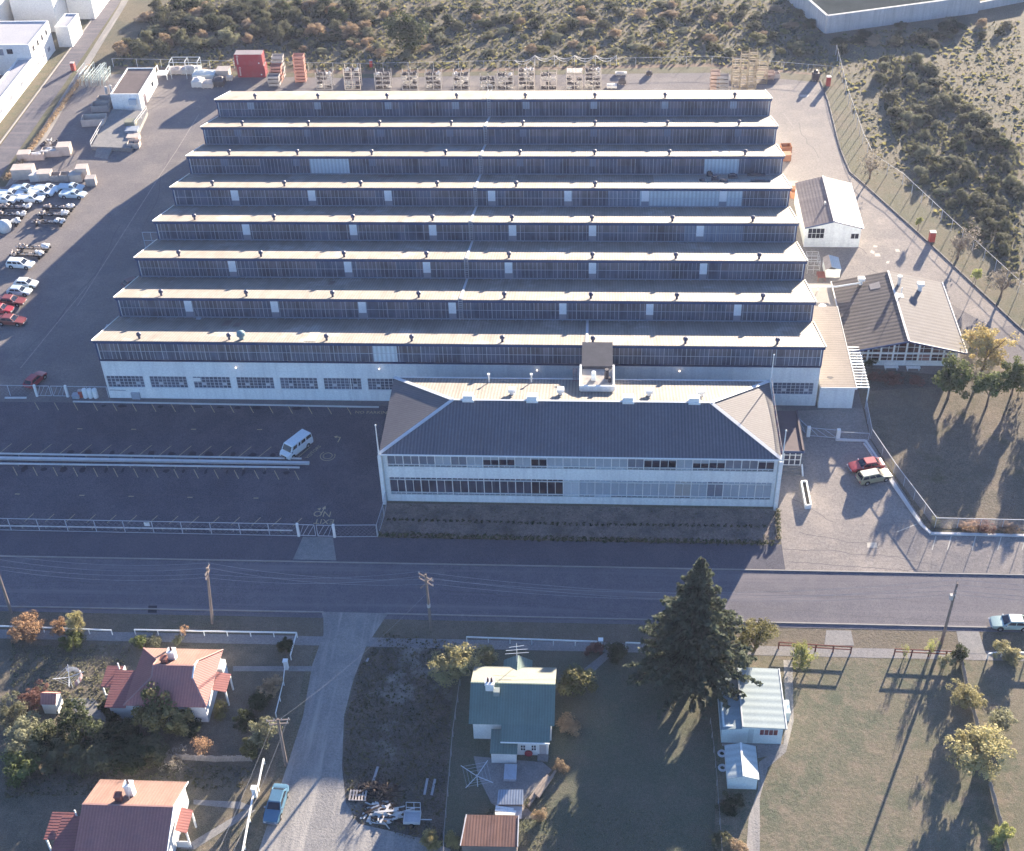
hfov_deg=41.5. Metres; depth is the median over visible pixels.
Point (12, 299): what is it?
parked car
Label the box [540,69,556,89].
parts rack
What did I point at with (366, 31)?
gorse bush
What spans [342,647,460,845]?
vacant lot
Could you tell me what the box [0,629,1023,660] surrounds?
footpath
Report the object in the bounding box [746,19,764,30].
gorse bush
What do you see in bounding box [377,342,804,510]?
office building
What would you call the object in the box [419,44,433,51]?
gorse bush
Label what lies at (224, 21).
gorse bush
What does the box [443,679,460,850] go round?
wire fence
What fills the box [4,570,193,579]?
overhead wire
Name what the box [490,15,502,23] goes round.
gorse bush
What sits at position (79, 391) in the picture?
red drum
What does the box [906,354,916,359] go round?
window
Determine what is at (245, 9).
gorse bush
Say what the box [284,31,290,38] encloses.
gorse bush
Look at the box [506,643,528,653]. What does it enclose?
television aerial
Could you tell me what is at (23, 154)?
wooden crate
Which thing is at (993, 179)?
gorse bush
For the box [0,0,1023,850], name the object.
ground
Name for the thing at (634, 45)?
gorse bush
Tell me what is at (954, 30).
gorse bush
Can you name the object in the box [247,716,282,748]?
tree
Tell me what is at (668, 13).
gorse bush
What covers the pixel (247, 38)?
gorse bush
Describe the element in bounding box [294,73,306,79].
stillage
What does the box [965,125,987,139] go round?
gorse bush
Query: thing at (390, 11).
gorse bush
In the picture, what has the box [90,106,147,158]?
loading dock
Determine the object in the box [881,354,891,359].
window
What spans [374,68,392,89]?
parts rack
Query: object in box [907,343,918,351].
window
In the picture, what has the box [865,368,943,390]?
garden bed
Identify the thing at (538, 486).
window
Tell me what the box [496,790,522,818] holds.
outhouse
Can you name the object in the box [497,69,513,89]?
parts rack
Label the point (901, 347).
window
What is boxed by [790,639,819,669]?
tree
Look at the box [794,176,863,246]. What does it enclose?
workshop
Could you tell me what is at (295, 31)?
gorse bush
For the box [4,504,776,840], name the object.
weeds
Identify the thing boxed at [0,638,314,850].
garden
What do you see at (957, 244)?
bare tree
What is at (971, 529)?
shrub
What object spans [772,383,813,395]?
window
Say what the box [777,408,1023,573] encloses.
forecourt
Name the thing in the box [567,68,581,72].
pipe bundle
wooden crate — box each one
[10,163,35,179]
[16,149,30,161]
[28,170,39,181]
[29,150,44,160]
[36,168,52,181]
[40,146,61,156]
[49,171,60,181]
[55,141,72,155]
[59,171,69,181]
[68,170,82,181]
[75,163,89,178]
[80,113,107,126]
[85,174,97,186]
[90,101,110,112]
[96,95,111,101]
[124,118,137,125]
[124,126,139,132]
[126,133,140,138]
[127,139,140,148]
[215,66,231,76]
[770,71,779,78]
[780,143,791,152]
[782,151,790,160]
[788,181,797,188]
[790,189,795,198]
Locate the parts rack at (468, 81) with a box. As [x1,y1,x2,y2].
[452,69,469,89]
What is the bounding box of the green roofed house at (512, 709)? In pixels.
[469,655,556,762]
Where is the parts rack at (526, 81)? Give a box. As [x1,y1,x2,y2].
[518,64,534,89]
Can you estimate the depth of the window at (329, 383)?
190.33 m
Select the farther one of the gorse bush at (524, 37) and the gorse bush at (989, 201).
the gorse bush at (524, 37)
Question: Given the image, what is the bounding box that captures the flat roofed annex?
[811,306,856,407]
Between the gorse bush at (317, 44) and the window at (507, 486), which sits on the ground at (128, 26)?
the gorse bush at (317, 44)
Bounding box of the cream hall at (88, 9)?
[66,0,108,18]
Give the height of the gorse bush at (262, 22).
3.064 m
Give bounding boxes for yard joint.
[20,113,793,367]
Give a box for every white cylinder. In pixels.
[81,388,87,398]
[87,388,92,398]
[92,388,98,398]
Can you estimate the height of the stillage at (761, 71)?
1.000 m
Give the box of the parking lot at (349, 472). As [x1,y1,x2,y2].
[0,402,387,537]
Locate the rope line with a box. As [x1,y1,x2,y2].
[514,55,616,65]
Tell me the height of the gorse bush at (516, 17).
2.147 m
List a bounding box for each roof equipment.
[706,171,712,175]
[711,174,718,180]
[720,178,727,181]
[728,173,737,178]
[747,173,765,175]
[750,179,769,181]
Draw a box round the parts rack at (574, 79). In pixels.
[566,69,582,89]
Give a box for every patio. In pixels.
[474,756,550,818]
[722,743,782,757]
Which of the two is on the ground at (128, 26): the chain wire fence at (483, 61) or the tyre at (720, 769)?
the chain wire fence at (483, 61)
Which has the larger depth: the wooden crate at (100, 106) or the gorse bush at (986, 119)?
the wooden crate at (100, 106)
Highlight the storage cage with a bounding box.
[806,251,820,271]
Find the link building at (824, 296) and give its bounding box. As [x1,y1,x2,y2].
[807,283,835,305]
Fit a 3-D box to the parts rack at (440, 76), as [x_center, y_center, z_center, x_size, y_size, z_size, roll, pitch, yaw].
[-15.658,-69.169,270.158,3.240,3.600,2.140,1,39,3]
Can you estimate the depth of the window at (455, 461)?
170.65 m
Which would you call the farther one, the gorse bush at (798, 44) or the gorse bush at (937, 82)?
the gorse bush at (798, 44)
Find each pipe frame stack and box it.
[77,61,103,86]
[96,62,110,85]
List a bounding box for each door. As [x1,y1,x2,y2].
[143,93,146,105]
[539,745,545,753]
[747,729,753,742]
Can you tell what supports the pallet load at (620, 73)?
on the yard at (84, 237)
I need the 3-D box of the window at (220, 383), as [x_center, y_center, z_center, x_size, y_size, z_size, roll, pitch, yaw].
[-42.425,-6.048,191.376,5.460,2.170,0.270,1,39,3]
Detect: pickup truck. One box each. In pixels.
[0,188,24,196]
[0,194,16,204]
[10,183,34,192]
[16,193,45,203]
[27,187,55,197]
[33,183,59,192]
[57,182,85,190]
[58,189,87,199]
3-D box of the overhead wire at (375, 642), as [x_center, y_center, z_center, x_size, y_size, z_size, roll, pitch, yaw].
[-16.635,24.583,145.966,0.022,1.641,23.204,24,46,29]
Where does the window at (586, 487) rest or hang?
in the office building at (596, 432)
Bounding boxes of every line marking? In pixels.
[0,402,386,525]
[897,524,1023,549]
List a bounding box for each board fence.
[960,659,978,728]
[989,779,1009,850]
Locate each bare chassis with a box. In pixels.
[0,203,31,211]
[0,211,26,219]
[9,217,20,226]
[9,249,43,259]
[15,243,50,252]
[31,217,65,226]
[37,210,69,218]
[42,203,75,211]
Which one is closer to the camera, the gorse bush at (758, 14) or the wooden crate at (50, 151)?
the wooden crate at (50, 151)
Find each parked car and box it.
[0,294,27,306]
[0,303,14,313]
[0,313,27,326]
[6,285,32,296]
[13,277,39,288]
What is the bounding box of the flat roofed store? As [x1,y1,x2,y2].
[110,68,157,110]
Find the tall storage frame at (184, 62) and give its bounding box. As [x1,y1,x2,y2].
[168,57,201,78]
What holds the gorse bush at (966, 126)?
on the ground at (128, 26)
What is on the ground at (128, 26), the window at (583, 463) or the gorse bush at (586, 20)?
the gorse bush at (586, 20)
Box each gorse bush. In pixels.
[111,40,129,55]
[121,37,131,47]
[128,37,149,56]
[133,11,154,22]
[138,29,152,42]
[145,24,164,34]
[147,0,162,10]
[150,11,165,26]
[152,6,170,18]
[153,38,169,54]
[158,33,173,46]
[162,15,186,27]
[168,0,181,9]
[168,26,181,34]
[169,9,185,19]
[169,33,176,43]
[172,2,187,13]
[175,28,188,44]
[182,0,203,10]
[183,13,195,24]
[185,35,205,51]
[186,21,200,34]
[189,6,205,16]
[194,17,206,29]
[195,29,208,37]
[200,2,219,17]
[201,13,219,23]
[202,35,217,46]
[207,14,217,31]
[216,15,236,29]
[218,26,239,45]
[220,2,233,14]
[222,24,238,36]
[230,0,253,16]
[232,11,246,23]
[234,0,254,5]
[241,18,255,32]
[242,33,252,43]
[244,0,269,8]
[247,15,263,23]
[248,24,264,36]
[251,6,262,19]
[255,17,274,26]
[258,10,271,22]
[261,23,271,36]
[262,7,279,17]
[268,24,286,42]
[272,0,287,9]
[273,8,287,23]
[276,19,292,31]
[281,2,291,13]
[283,6,304,22]
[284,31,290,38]
[286,40,301,49]
[287,26,304,36]
[289,1,298,8]
[292,0,302,10]
[299,45,307,50]
[301,0,317,10]
[302,17,311,25]
[302,23,326,36]
[308,3,325,18]
[315,41,321,46]
[315,47,328,54]
[317,0,331,7]
[318,31,330,41]
[324,3,340,13]
[327,6,336,20]
[328,19,341,34]
[329,33,342,41]
[335,8,348,21]
[339,22,361,38]
[340,0,361,12]
[340,50,348,56]
[346,40,354,46]
[346,47,358,52]
[347,37,359,44]
[348,32,360,37]
[352,8,367,18]
[353,43,361,49]
[355,11,375,24]
[357,20,371,28]
[359,26,372,37]
[360,38,368,45]
[364,46,373,51]
[370,18,381,23]
[371,48,386,58]
[372,41,384,48]
[378,0,389,9]
[379,10,388,18]
[387,7,396,14]
[400,52,414,60]
[419,7,432,14]
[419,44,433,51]
[423,11,433,21]
[432,4,444,12]
[432,32,446,41]
[433,26,445,32]
[435,35,441,44]
[441,14,453,24]
[442,37,451,43]
[451,45,461,51]
[453,20,464,31]
[468,5,482,13]
[470,1,481,5]
[471,13,480,21]
[476,18,496,26]
[480,31,493,38]
[483,48,496,55]
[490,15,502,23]
[496,27,508,33]
[500,14,513,23]
[510,24,521,31]
[512,14,520,21]
[515,17,525,26]
[520,34,528,39]
[524,43,538,52]
[526,11,535,16]
[529,18,541,27]
[534,13,546,21]
[537,45,550,51]
[542,30,553,39]
[548,32,561,42]
[556,24,569,32]
[563,16,575,24]
[566,39,579,46]
[568,19,578,30]
[574,5,585,15]
[575,0,591,8]
[576,16,593,25]
[583,27,595,36]
[585,10,598,16]
[587,45,595,54]
[594,19,610,27]
[606,2,619,7]
[606,46,620,53]
[607,28,621,36]
[611,6,626,16]
[626,42,642,48]
[627,35,635,42]
[632,8,646,18]
[636,44,652,52]
[648,49,664,55]
[654,0,669,7]
[654,17,668,28]
[656,42,665,46]
[659,10,678,17]
[667,0,676,7]
[676,15,691,21]
[676,27,687,34]
[692,6,703,13]
[695,29,706,36]
[699,33,717,41]
[705,41,722,51]
[708,7,718,13]
[708,12,721,19]
[708,16,716,22]
[712,4,721,9]
[718,10,727,17]
[721,25,728,30]
[723,47,734,55]
[724,22,732,28]
[734,10,747,18]
[736,3,749,10]
[742,46,748,51]
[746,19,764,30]
[750,31,766,39]
[751,10,765,19]
[756,38,769,44]
[768,5,785,13]
[768,31,777,39]
[777,48,785,53]
[782,20,799,28]
[787,42,793,48]
[792,41,806,50]
[792,48,805,56]
[793,8,804,15]
[803,18,815,28]
[828,36,848,44]
[836,43,847,54]
[849,34,867,43]
[857,28,872,37]
[865,37,880,46]
[873,71,887,81]
[878,55,889,61]
[878,61,891,70]
[883,90,898,99]
[886,36,907,46]
[887,105,904,115]
[889,73,901,84]
[893,29,903,36]
[893,122,905,130]
[894,21,907,27]
[894,64,901,73]
[895,120,907,129]
[897,110,913,119]
[905,72,920,80]
[908,32,928,44]
[908,52,924,62]
[909,80,918,88]
[911,103,927,112]
[912,114,925,126]
[912,142,926,150]
[913,145,936,157]
[914,165,929,175]
[917,62,930,70]
[918,129,930,138]
[919,83,928,92]
[919,173,930,184]
[922,62,941,75]
[922,112,932,122]
[927,31,945,39]
[927,39,941,47]
[927,76,945,86]
[927,85,935,91]
[928,96,944,111]
[928,162,942,171]
[929,110,937,117]
[929,154,943,163]
[931,120,941,130]
[933,185,950,194]
[934,92,951,103]
[937,21,951,31]
[941,159,951,167]
[943,101,960,110]
[943,154,957,162]
[944,16,957,22]
[945,173,959,187]
[945,198,959,209]
[947,27,958,33]
[951,93,961,103]
[952,22,964,28]
[953,133,965,143]
[953,140,967,152]
[955,157,975,167]
[956,187,968,202]
[957,113,975,124]
[957,161,978,178]
[962,102,977,112]
[962,191,987,207]
[963,122,971,133]
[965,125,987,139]
[965,223,978,233]
[968,110,979,120]
[973,222,985,230]
[975,18,987,27]
[975,136,984,146]
[975,208,993,220]
[976,31,986,39]
[976,114,993,127]
[977,109,987,118]
[978,151,989,160]
[978,227,991,236]
[979,217,997,230]
[981,199,996,207]
[984,126,991,135]
[984,136,995,149]
[984,203,995,211]
[985,175,999,183]
[986,183,997,192]
[989,127,1000,140]
[993,195,1010,205]
[994,27,1006,35]
[994,137,1014,148]
[994,154,1002,165]
[994,205,1006,218]
[996,231,1011,242]
[998,218,1011,232]
[998,240,1009,256]
[1001,160,1012,171]
[1002,21,1013,29]
[1002,174,1017,185]
[1009,179,1023,192]
[1009,187,1023,200]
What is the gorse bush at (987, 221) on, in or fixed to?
on the ground at (128, 26)
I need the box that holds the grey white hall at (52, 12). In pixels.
[9,0,68,31]
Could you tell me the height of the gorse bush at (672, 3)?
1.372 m
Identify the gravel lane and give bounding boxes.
[259,615,450,850]
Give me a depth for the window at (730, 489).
171.11 m
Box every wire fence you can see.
[0,385,32,395]
[0,518,296,535]
[66,386,108,396]
[112,56,832,72]
[334,525,377,536]
[376,492,386,534]
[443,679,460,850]
[710,718,721,841]
[835,46,1020,292]
[840,432,869,439]
[865,399,1023,528]
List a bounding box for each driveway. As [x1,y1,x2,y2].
[293,536,335,559]
[824,630,853,644]
[957,631,985,653]
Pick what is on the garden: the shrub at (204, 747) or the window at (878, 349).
the shrub at (204, 747)
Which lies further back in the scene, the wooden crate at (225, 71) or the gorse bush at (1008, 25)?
the gorse bush at (1008, 25)
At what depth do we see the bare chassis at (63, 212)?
234.32 m
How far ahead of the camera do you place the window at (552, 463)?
169.86 m
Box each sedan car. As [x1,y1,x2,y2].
[263,783,288,824]
[847,456,885,472]
[988,614,1023,631]
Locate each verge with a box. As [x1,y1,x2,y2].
[0,5,118,186]
[0,19,90,139]
[0,612,1023,651]
[111,67,822,81]
[822,61,1023,324]
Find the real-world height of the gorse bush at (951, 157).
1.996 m
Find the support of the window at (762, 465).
in the office building at (596, 432)
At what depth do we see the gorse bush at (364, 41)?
288.09 m
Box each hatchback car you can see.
[22,371,47,388]
[121,276,135,287]
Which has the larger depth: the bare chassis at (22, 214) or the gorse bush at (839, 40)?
the gorse bush at (839, 40)
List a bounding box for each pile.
[351,776,405,802]
[360,795,414,828]
[527,770,556,806]
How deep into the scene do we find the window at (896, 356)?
193.99 m
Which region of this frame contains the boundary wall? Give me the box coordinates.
[978,0,1023,10]
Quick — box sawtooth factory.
[91,84,826,405]
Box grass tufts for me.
[9,644,711,850]
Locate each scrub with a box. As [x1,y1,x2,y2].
[107,0,1020,284]
[108,0,1023,275]
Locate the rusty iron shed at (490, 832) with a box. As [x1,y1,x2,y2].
[460,814,518,850]
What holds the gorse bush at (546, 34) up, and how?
on the ground at (128, 26)
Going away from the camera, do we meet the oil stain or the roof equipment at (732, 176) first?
the oil stain
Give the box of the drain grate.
[148,606,156,612]
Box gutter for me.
[771,378,782,451]
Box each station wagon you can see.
[5,257,35,269]
[854,468,892,485]
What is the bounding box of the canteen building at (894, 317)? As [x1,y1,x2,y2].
[809,270,967,365]
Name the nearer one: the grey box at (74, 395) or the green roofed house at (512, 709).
the green roofed house at (512, 709)
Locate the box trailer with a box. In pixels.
[403,802,431,828]
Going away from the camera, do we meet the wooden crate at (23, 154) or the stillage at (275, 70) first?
the wooden crate at (23, 154)
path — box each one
[5,0,127,186]
[69,698,105,720]
[181,809,255,848]
[194,800,249,809]
[233,666,311,670]
[584,652,608,671]
[747,660,793,850]
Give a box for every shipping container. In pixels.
[234,50,264,65]
[237,61,267,76]
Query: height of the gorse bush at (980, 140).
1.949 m
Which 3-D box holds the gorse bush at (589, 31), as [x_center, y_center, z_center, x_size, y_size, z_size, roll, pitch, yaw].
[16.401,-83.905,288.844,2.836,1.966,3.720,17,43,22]
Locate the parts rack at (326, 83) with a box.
[315,68,333,89]
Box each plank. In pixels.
[372,766,378,780]
[423,778,428,794]
[430,779,435,794]
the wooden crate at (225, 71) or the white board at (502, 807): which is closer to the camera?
the white board at (502, 807)
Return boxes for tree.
[6,609,46,643]
[52,695,110,748]
[65,610,84,634]
[130,681,178,734]
[161,707,194,736]
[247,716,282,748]
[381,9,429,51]
[426,642,484,687]
[623,556,763,719]
[732,635,747,653]
[738,617,780,653]
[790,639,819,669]
[857,151,887,178]
[915,217,923,230]
[932,351,974,399]
[943,721,1017,781]
[944,678,987,711]
[948,216,981,260]
[950,642,969,664]
[959,322,1019,370]
[970,268,982,287]
[971,370,1010,407]
[982,266,1023,297]
[999,355,1023,395]
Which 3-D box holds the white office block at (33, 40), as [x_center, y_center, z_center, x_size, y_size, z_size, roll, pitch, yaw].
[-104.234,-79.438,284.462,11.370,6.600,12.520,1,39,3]
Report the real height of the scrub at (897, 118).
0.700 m
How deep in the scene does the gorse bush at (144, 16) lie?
301.34 m
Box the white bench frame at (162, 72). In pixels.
[155,65,170,79]
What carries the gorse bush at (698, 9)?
on the ground at (128, 26)
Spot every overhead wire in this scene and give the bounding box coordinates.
[2,566,193,575]
[4,555,199,564]
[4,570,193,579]
[5,560,200,570]
[205,576,418,583]
[212,563,426,579]
[212,568,423,584]
[212,572,410,577]
[234,725,285,848]
[286,596,423,714]
[420,576,954,600]
[425,572,940,595]
[434,579,957,592]
[437,584,955,599]
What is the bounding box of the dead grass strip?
[114,63,821,75]
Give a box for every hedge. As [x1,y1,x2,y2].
[2,64,91,179]
[378,531,775,545]
[387,517,765,527]
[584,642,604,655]
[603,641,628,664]
[774,508,781,539]
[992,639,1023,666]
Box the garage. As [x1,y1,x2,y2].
[724,742,758,788]
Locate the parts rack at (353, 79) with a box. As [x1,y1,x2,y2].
[343,64,361,89]
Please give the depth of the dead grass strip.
276.97 m
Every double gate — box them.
[33,384,68,396]
[295,523,335,537]
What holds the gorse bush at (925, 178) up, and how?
on the ground at (128, 26)
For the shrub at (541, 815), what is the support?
on the lawn at (626, 749)
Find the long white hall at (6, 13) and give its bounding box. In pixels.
[0,0,14,20]
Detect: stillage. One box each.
[267,73,279,79]
[267,77,279,82]
[268,80,281,86]
[270,63,281,69]
[270,67,281,72]
[271,53,283,59]
[271,58,283,62]
[292,53,304,59]
[292,56,304,62]
[293,60,304,66]
[293,63,305,69]
[294,67,305,72]
[294,70,306,75]
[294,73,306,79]
[295,76,306,82]
[710,69,719,74]
[710,74,719,79]
[710,78,719,83]
[710,83,719,87]
[716,83,728,86]
[716,87,728,89]
[717,72,728,79]
[717,79,728,83]
[732,74,740,81]
[740,60,749,67]
[747,74,756,81]
[747,79,756,86]
[754,70,767,74]
[755,57,768,64]
[755,62,768,69]
[757,77,766,83]
[765,70,774,76]
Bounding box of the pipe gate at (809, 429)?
[806,426,840,438]
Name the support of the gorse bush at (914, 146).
on the ground at (128, 26)
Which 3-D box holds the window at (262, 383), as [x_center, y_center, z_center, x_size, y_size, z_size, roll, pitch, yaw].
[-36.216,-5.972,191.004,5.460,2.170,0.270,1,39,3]
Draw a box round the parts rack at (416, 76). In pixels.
[401,68,418,89]
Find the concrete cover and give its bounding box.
[504,764,516,781]
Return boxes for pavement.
[0,531,784,569]
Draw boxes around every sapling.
[49,616,66,636]
[179,624,188,635]
[901,643,909,658]
[924,636,940,655]
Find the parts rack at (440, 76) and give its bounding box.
[424,68,442,89]
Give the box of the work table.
[816,271,825,277]
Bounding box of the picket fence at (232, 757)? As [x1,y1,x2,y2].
[175,754,251,761]
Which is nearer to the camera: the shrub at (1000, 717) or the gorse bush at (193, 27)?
the shrub at (1000, 717)
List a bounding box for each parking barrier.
[0,453,301,460]
[0,456,309,464]
[0,463,299,469]
[0,525,291,532]
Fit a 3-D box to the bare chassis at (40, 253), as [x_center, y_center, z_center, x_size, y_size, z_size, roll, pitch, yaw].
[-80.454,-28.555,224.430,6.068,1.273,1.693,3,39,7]
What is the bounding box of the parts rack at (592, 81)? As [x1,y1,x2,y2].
[585,64,600,89]
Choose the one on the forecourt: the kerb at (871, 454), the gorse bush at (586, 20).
the kerb at (871, 454)
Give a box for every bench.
[884,362,898,370]
[906,363,920,370]
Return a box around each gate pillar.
[250,785,257,797]
[282,658,288,669]
[598,637,602,643]
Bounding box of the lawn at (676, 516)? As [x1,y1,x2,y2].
[380,503,777,542]
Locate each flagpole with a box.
[374,424,379,456]
[770,354,774,387]
[781,430,786,468]
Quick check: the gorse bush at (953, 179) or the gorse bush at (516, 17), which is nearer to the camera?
the gorse bush at (953, 179)
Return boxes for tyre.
[717,749,724,756]
[718,764,725,771]
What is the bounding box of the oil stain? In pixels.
[13,404,301,528]
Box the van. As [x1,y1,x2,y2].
[279,429,312,459]
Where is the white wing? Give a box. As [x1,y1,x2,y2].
[0,58,35,121]
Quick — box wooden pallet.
[349,789,367,800]
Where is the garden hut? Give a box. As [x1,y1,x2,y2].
[40,692,62,713]
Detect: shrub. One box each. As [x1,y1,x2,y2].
[0,690,27,728]
[0,749,42,787]
[2,710,50,757]
[17,679,48,711]
[29,718,68,756]
[36,737,82,775]
[58,630,86,651]
[67,741,114,776]
[96,698,108,713]
[104,717,139,750]
[105,711,122,725]
[107,732,155,776]
[129,634,146,648]
[138,731,170,768]
[145,632,161,647]
[159,744,186,772]
[171,634,184,645]
[183,717,202,738]
[189,735,213,754]
[211,699,228,721]
[231,708,258,733]
[239,737,263,759]
[247,689,272,711]
[257,674,282,697]
[276,636,293,652]
[419,828,442,850]
[442,830,460,849]
[475,644,499,665]
[530,807,547,821]
[552,758,569,773]
[555,712,581,736]
[556,663,598,696]
[708,830,732,848]
[714,790,744,816]
[728,838,748,850]
[864,358,879,366]
[867,368,883,381]
[881,371,904,385]
[909,374,924,385]
[931,515,941,527]
[937,653,956,668]
[958,519,980,532]
[976,518,996,533]
[985,706,1018,732]
[988,821,1015,850]
[998,520,1019,533]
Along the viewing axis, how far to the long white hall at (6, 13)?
296.68 m
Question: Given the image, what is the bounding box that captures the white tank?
[0,219,11,233]
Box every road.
[0,0,120,176]
[0,557,1023,632]
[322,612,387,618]
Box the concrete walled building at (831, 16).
[789,0,979,33]
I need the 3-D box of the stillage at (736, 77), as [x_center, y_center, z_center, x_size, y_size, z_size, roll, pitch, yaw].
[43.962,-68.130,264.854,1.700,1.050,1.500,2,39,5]
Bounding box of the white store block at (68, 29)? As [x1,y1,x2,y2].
[54,13,82,46]
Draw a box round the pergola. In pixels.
[848,347,869,405]
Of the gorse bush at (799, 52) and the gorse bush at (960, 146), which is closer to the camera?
the gorse bush at (960, 146)
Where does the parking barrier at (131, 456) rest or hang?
on the parking lot at (349, 472)
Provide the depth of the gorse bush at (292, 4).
302.77 m
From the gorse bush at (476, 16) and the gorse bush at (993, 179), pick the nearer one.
the gorse bush at (993, 179)
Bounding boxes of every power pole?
[0,576,12,613]
[205,563,213,623]
[266,717,289,765]
[418,572,433,631]
[940,580,958,643]
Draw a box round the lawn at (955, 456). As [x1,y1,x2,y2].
[856,377,1023,529]
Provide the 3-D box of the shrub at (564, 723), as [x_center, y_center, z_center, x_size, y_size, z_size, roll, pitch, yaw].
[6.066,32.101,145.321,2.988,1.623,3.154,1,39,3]
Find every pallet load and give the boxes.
[168,66,182,74]
[182,65,200,74]
[191,76,204,87]
[192,69,215,78]
[201,79,213,88]
[212,75,225,86]
[226,75,232,80]
[607,83,616,88]
[615,71,626,75]
[618,78,625,84]
[646,70,651,75]
[812,70,819,80]
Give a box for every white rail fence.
[0,625,112,634]
[134,629,297,659]
[242,792,253,850]
[257,758,264,791]
[275,666,284,717]
[466,636,597,645]
[625,642,639,646]
[987,651,1023,658]
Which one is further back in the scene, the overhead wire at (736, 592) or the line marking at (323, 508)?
the line marking at (323, 508)
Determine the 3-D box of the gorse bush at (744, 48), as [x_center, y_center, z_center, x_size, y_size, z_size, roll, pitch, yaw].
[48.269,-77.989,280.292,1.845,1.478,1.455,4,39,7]
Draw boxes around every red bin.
[69,61,75,70]
[826,75,831,85]
[928,230,936,241]
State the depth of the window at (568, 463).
169.73 m
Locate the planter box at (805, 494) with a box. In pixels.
[800,480,811,508]
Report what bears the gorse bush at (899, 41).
on the ground at (128, 26)
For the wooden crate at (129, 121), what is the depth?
259.96 m
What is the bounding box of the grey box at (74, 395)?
[71,392,79,398]
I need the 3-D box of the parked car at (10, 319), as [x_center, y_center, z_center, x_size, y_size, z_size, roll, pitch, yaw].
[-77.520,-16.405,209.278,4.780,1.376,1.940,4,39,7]
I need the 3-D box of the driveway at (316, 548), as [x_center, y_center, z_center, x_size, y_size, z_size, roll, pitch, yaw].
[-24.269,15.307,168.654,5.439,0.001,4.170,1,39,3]
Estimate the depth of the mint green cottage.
143.52 m
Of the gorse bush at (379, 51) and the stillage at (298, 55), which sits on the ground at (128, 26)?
the gorse bush at (379, 51)
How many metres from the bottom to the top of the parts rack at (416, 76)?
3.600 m
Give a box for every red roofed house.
[43,779,196,850]
[101,646,233,721]
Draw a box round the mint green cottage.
[718,667,790,743]
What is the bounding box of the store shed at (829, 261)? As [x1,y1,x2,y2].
[822,255,841,276]
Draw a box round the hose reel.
[525,750,532,755]
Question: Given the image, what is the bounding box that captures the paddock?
[714,655,1023,850]
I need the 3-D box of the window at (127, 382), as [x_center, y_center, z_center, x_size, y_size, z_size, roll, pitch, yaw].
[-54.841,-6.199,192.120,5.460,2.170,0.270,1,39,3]
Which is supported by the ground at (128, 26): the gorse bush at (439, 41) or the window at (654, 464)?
the gorse bush at (439, 41)
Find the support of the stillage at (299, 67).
on the stillage at (299, 70)
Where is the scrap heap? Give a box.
[40,138,61,146]
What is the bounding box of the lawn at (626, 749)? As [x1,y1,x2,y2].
[444,649,718,850]
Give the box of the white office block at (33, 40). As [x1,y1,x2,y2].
[0,21,54,74]
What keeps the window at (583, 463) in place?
in the office building at (596, 432)
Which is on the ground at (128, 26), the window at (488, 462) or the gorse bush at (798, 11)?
the gorse bush at (798, 11)
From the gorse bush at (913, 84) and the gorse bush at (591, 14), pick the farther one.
the gorse bush at (591, 14)
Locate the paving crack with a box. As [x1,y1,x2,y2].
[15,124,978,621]
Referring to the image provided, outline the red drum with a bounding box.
[77,389,82,397]
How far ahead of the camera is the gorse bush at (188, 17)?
298.65 m
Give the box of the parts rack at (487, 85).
[479,73,495,89]
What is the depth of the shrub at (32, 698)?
149.88 m
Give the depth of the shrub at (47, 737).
144.14 m
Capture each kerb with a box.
[0,19,92,142]
[0,555,1023,575]
[0,605,323,612]
[5,397,26,398]
[73,401,378,407]
[385,613,990,627]
[820,80,1023,331]
[836,438,1023,536]
[863,443,920,524]
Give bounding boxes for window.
[6,49,12,53]
[106,376,145,388]
[149,376,188,388]
[193,377,231,389]
[236,377,275,389]
[280,378,318,390]
[323,378,362,390]
[367,379,393,390]
[386,456,402,466]
[389,477,405,493]
[402,456,418,466]
[404,478,421,494]
[418,456,434,466]
[420,478,436,494]
[434,456,450,467]
[436,478,452,494]
[450,457,466,467]
[452,478,467,495]
[466,457,482,467]
[467,478,483,494]
[482,457,498,467]
[483,479,499,495]
[498,457,514,467]
[499,479,515,495]
[514,458,530,467]
[515,479,530,495]
[520,745,525,750]
[530,458,546,468]
[531,479,546,496]
[531,745,535,750]
[546,458,562,468]
[547,480,562,496]
[563,458,578,468]
[563,480,578,496]
[579,458,594,468]
[579,480,594,496]
[594,480,610,497]
[595,459,610,469]
[610,481,626,497]
[611,459,626,469]
[626,481,642,497]
[627,459,643,469]
[642,481,658,497]
[643,459,659,469]
[658,481,674,498]
[659,460,675,470]
[674,481,690,498]
[676,460,691,470]
[690,482,706,498]
[692,460,708,470]
[706,482,722,498]
[708,460,724,470]
[722,482,738,499]
[724,460,741,471]
[738,482,754,499]
[741,461,757,471]
[754,483,772,499]
[757,461,774,471]
[759,729,777,735]
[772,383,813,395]
[807,228,824,238]
[850,233,858,238]
[855,354,866,359]
[868,354,878,359]
[869,348,880,351]
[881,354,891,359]
[882,346,893,351]
[893,354,904,359]
[895,343,906,351]
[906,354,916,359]
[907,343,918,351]
[918,354,929,360]
[920,345,931,351]
[931,355,942,360]
[933,348,943,351]
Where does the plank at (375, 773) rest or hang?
on the timber pile at (372, 786)
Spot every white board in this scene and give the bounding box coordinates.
[495,806,513,809]
[495,809,515,813]
[495,812,514,815]
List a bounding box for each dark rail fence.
[778,641,851,653]
[893,648,953,657]
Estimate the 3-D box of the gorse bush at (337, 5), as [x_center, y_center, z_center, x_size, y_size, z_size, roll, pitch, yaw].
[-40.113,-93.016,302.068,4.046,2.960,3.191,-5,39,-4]
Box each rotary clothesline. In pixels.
[54,664,83,687]
[461,760,492,787]
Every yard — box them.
[0,73,1023,463]
[733,82,1014,327]

